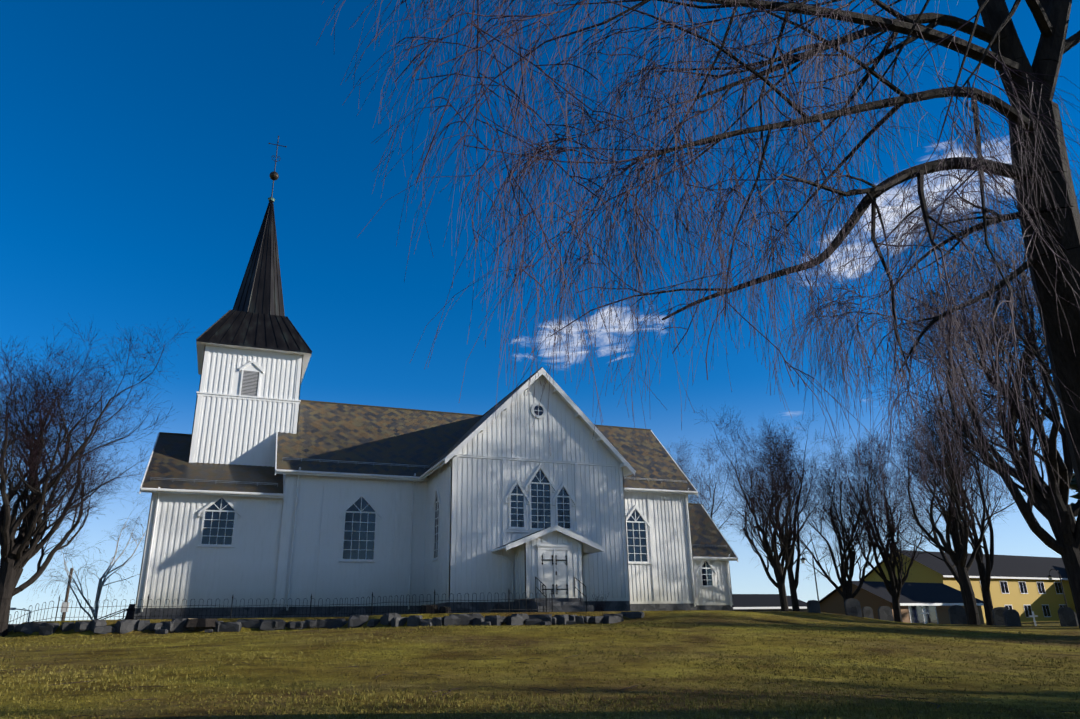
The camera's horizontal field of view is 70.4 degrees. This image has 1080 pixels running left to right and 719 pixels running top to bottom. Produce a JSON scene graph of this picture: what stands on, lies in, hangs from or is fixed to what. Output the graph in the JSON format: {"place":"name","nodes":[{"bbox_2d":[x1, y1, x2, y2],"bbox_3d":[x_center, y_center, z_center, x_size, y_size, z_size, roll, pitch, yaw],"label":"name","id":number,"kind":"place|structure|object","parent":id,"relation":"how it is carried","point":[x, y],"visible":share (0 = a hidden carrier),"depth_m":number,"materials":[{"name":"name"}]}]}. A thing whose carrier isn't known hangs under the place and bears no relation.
{"place":"outdoors","nodes":[
{"label":"outdoors","id":0,"kind":"place"},
{"bbox_2d":[134,341,737,618],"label":"church","id":1,"kind":"structure","parent":0,"point":[287,544],"depth_m":37.58,"materials":[{"name":"white wood"}]},
{"bbox_2d":[196,197,311,353],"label":"church spire","id":2,"kind":"structure","parent":1,"relation":"on","point":[255,317],"depth_m":43.07,"materials":[{"name":"black metal"}]},
{"bbox_2d":[268,136,286,196],"bbox_3d":[-16.500,-11.971,47.648,0.931,4.650,0.639,-5,-20,10],"label":"cross finial","id":3,"kind":"object","parent":2,"relation":"on","point":[274,175],"visible":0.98,"depth_m":47.34,"materials":[{"name":"brown metal"}]},
{"bbox_2d":[141,367,735,556],"bbox_3d":[-4.359,7.398,45.076,33.320,9.086,21.120,7,-21,-21],"label":"roof","id":4,"kind":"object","parent":1,"relation":"on","point":[356,433],"visible":0.48,"depth_m":42.04,"materials":[{"name":"tile"}]},
{"bbox_2d":[150,445,726,611],"bbox_3d":[-4.060,10.561,43.351,32.737,7.630,21.794,7,-21,-21],"label":"church ironwork","id":5,"kind":"object","parent":1,"relation":"attached to","point":[542,559],"visible":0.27,"depth_m":36.76,"materials":[{"name":"white metal"}]},
{"bbox_2d":[0,610,1079,718],"bbox_3d":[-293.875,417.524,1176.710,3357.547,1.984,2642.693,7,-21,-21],"label":"terrain","id":6,"kind":"structure","parent":0,"point":[325,679],"depth_m":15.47,"materials":[{"name":"green plant"}]},
{"bbox_2d":[10,568,72,621],"bbox_3d":[-35.453,19.309,54.170,1.386,9.200,6.180,-3,-19,4],"label":"signpost","id":7,"kind":"object","parent":6,"relation":"on","point":[64,604],"visible":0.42,"depth_m":57.32,"materials":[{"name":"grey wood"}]},
{"bbox_2d":[0,348,131,599],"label":"tree","id":8,"kind":"object","parent":6,"relation":"on","point":[23,547],"visible":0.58,"depth_m":31.24,"materials":[{"name":"brown plant"}]},
{"bbox_2d":[23,494,149,619],"bbox_3d":[-28.817,14.336,50.139,7.190,13.315,9.027,-13,-22,30],"label":"birch","id":9,"kind":"object","parent":6,"relation":"on","point":[100,586],"visible":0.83,"depth_m":49.49,"materials":[{"name":"brown plant"}]},
{"bbox_2d":[0,315,180,630],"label":"tree","id":10,"kind":"object","parent":6,"relation":"on","point":[5,594],"visible":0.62,"depth_m":31.57,"materials":[{"name":"brown plant"}]},
{"bbox_2d":[0,318,193,636],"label":"tree","id":11,"kind":"object","parent":6,"relation":"on","point":[12,564],"visible":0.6,"depth_m":31.42,"materials":[{"name":"brown plant"}]},
{"bbox_2d":[97,609,134,619],"bbox_3d":[-20.403,12.960,35.889,5.020,2.372,1.447,7,-21,-21],"label":"stair rail","id":12,"kind":"object","parent":6,"relation":"on","point":[116,614],"visible":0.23,"depth_m":35.91,"materials":[{"name":"black metal"}]},
{"bbox_2d":[124,604,134,619],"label":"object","id":13,"kind":"structure","parent":6,"relation":"on","point":[131,612],"depth_m":37.30,"materials":[{"name":"black paint"}]},
{"bbox_2d":[8,589,552,631],"bbox_3d":[-15.014,10.675,31.777,30.876,1.746,4.862,-3,-19,5],"label":"hoop fence","id":14,"kind":"object","parent":6,"relation":"on","point":[415,611],"visible":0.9,"depth_m":31.41,"materials":[{"name":"black metal"}]},
{"bbox_2d":[183,605,450,626],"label":"stone blocks","id":15,"kind":"structure","parent":6,"relation":"on","point":[192,622],"depth_m":30.36,"materials":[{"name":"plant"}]},
{"bbox_2d":[8,611,643,635],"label":"bank stones","id":16,"kind":"object","parent":6,"relation":"on","point":[177,625],"visible":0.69,"depth_m":29.94,"materials":[{"name":"grey stone"}]},
{"bbox_2d":[531,598,593,611],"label":"porch steps","id":17,"kind":"structure","parent":6,"relation":"on","point":[568,605],"depth_m":33.40,"materials":[{"name":"stone"}]},
{"bbox_2d":[589,591,608,610],"bbox_3d":[2.668,10.902,34.561,1.083,0.988,0.999,7,-21,-21],"label":"bare shrub","id":18,"kind":"object","parent":6,"relation":"on","point":[597,603],"visible":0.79,"depth_m":34.54,"materials":[{"name":"brown plant"}]},
{"bbox_2d":[316,0,1079,529],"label":"weeping birch","id":19,"kind":"object","parent":6,"relation":"on","point":[1040,174],"visible":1,"depth_m":8.12,"materials":[{"name":"brown plant"}]},
{"bbox_2d":[668,438,747,541],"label":"tree","id":20,"kind":"object","parent":6,"relation":"on","point":[700,484],"visible":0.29,"depth_m":60.73,"materials":[{"name":"brown plant"}]},
{"bbox_2d":[732,594,778,595],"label":"roof","id":21,"kind":"structure","parent":6,"relation":"on","point":[755,594],"depth_m":113.58,"materials":[{"name":"blue"}]},
{"bbox_2d":[717,419,801,596],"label":"tree","id":22,"kind":"object","parent":6,"relation":"on","point":[775,567],"visible":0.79,"depth_m":52.81,"materials":[{"name":"brown plant"}]},
{"bbox_2d":[694,405,837,610],"bbox_3d":[16.349,10.743,54.143,12.034,14.756,7.441,12,-23,-33],"label":"tree","id":23,"kind":"object","parent":6,"relation":"on","point":[783,601],"visible":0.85,"depth_m":53.81,"materials":[{"name":"brown plant"}]},
{"bbox_2d":[732,596,806,611],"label":"building","id":24,"kind":"structure","parent":6,"relation":"on","point":[756,603],"depth_m":87.36,"materials":[{"name":"grey"}]},
{"bbox_2d":[742,413,832,610],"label":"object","id":25,"kind":"object","parent":6,"relation":"on","point":[793,584],"visible":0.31,"depth_m":58.53,"materials":[{"name":"brown plant"}]},
{"bbox_2d":[774,431,896,613],"bbox_3d":[22.507,13.150,58.294,11.619,14.247,7.185,-14,-23,33],"label":"tree","id":26,"kind":"object","parent":6,"relation":"on","point":[843,581],"visible":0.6,"depth_m":58.04,"materials":[{"name":"brown plant"}]},
{"bbox_2d":[801,434,886,598],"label":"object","id":27,"kind":"object","parent":6,"relation":"on","point":[850,595],"visible":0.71,"depth_m":57.15,"materials":[{"name":"brown plant"}]},
{"bbox_2d":[815,422,917,621],"bbox_3d":[25.706,12.714,58.783,7.301,15.780,7.462,17,-26,-41],"label":"tree","id":28,"kind":"object","parent":6,"relation":"on","point":[891,589],"visible":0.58,"depth_m":58.44,"materials":[{"name":"brown plant"}]},
{"bbox_2d":[810,451,943,601],"bbox_3d":[25.794,13.382,57.766,6.241,13.714,10.964,43,-47,-63],"label":"tree","id":29,"kind":"object","parent":6,"relation":"on","point":[899,581],"visible":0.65,"depth_m":56.94,"materials":[{"name":"brown plant"}]},
{"bbox_2d":[819,581,984,623],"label":"house","id":30,"kind":"structure","parent":6,"relation":"on","point":[936,601],"depth_m":75.64,"materials":[{"name":"brown paint"}]},
{"bbox_2d":[800,551,1067,611],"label":"street lamps","id":31,"kind":"object","parent":6,"relation":"on","point":[802,559],"visible":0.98,"depth_m":45.07,"materials":[{"name":"black metal"}]},
{"bbox_2d":[860,352,1010,624],"bbox_3d":[25.968,8.902,49.249,9.032,16.282,14.607,0,-19,-3],"label":"tree","id":32,"kind":"object","parent":6,"relation":"on","point":[948,533],"visible":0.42,"depth_m":48.50,"materials":[{"name":"brown plant"}]},
{"bbox_2d":[806,598,1078,625],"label":"gravestones","id":33,"kind":"object","parent":6,"relation":"on","point":[1005,616],"visible":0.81,"depth_m":42.80,"materials":[{"name":"stone"}]},
{"bbox_2d":[869,371,1043,624],"bbox_3d":[26.213,8.352,48.299,11.237,16.707,9.418,-15,-24,35],"label":"tree","id":34,"kind":"object","parent":6,"relation":"on","point":[969,594],"visible":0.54,"depth_m":48.53,"materials":[{"name":"brown plant"}]},
{"bbox_2d":[847,147,1079,627],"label":"crest tree","id":35,"kind":"object","parent":6,"relation":"on","point":[1065,544],"visible":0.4,"depth_m":36.67,"materials":[{"name":"brown plant"}]},
{"bbox_2d":[909,391,1023,624],"bbox_3d":[31.067,10.879,55.890,8.184,17.307,8.007,17,-26,-42],"label":"tree","id":36,"kind":"object","parent":6,"relation":"on","point":[985,576],"visible":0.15,"depth_m":54.94,"materials":[{"name":"brown plant"}]},
{"bbox_2d":[864,550,1075,622],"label":"yellow building","id":37,"kind":"structure","parent":6,"relation":"on","point":[1023,586],"depth_m":99.27,"materials":[{"name":"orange paint"}]},
{"bbox_2d":[886,178,1079,535],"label":"crest tree","id":38,"kind":"object","parent":6,"relation":"on","point":[1062,468],"visible":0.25,"depth_m":37.72,"materials":[{"name":"brown plant"}]},
{"bbox_2d":[1069,473,1079,516],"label":"pine grove","id":39,"kind":"object","parent":6,"relation":"on","point":[1073,485],"visible":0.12,"depth_m":82.27,"materials":[{"name":"green plant"}]},
{"bbox_2d":[0,0,1079,623],"label":"sky","id":40,"kind":"structure","parent":0,"point":[136,162],"materials":[{"name":"blue"}]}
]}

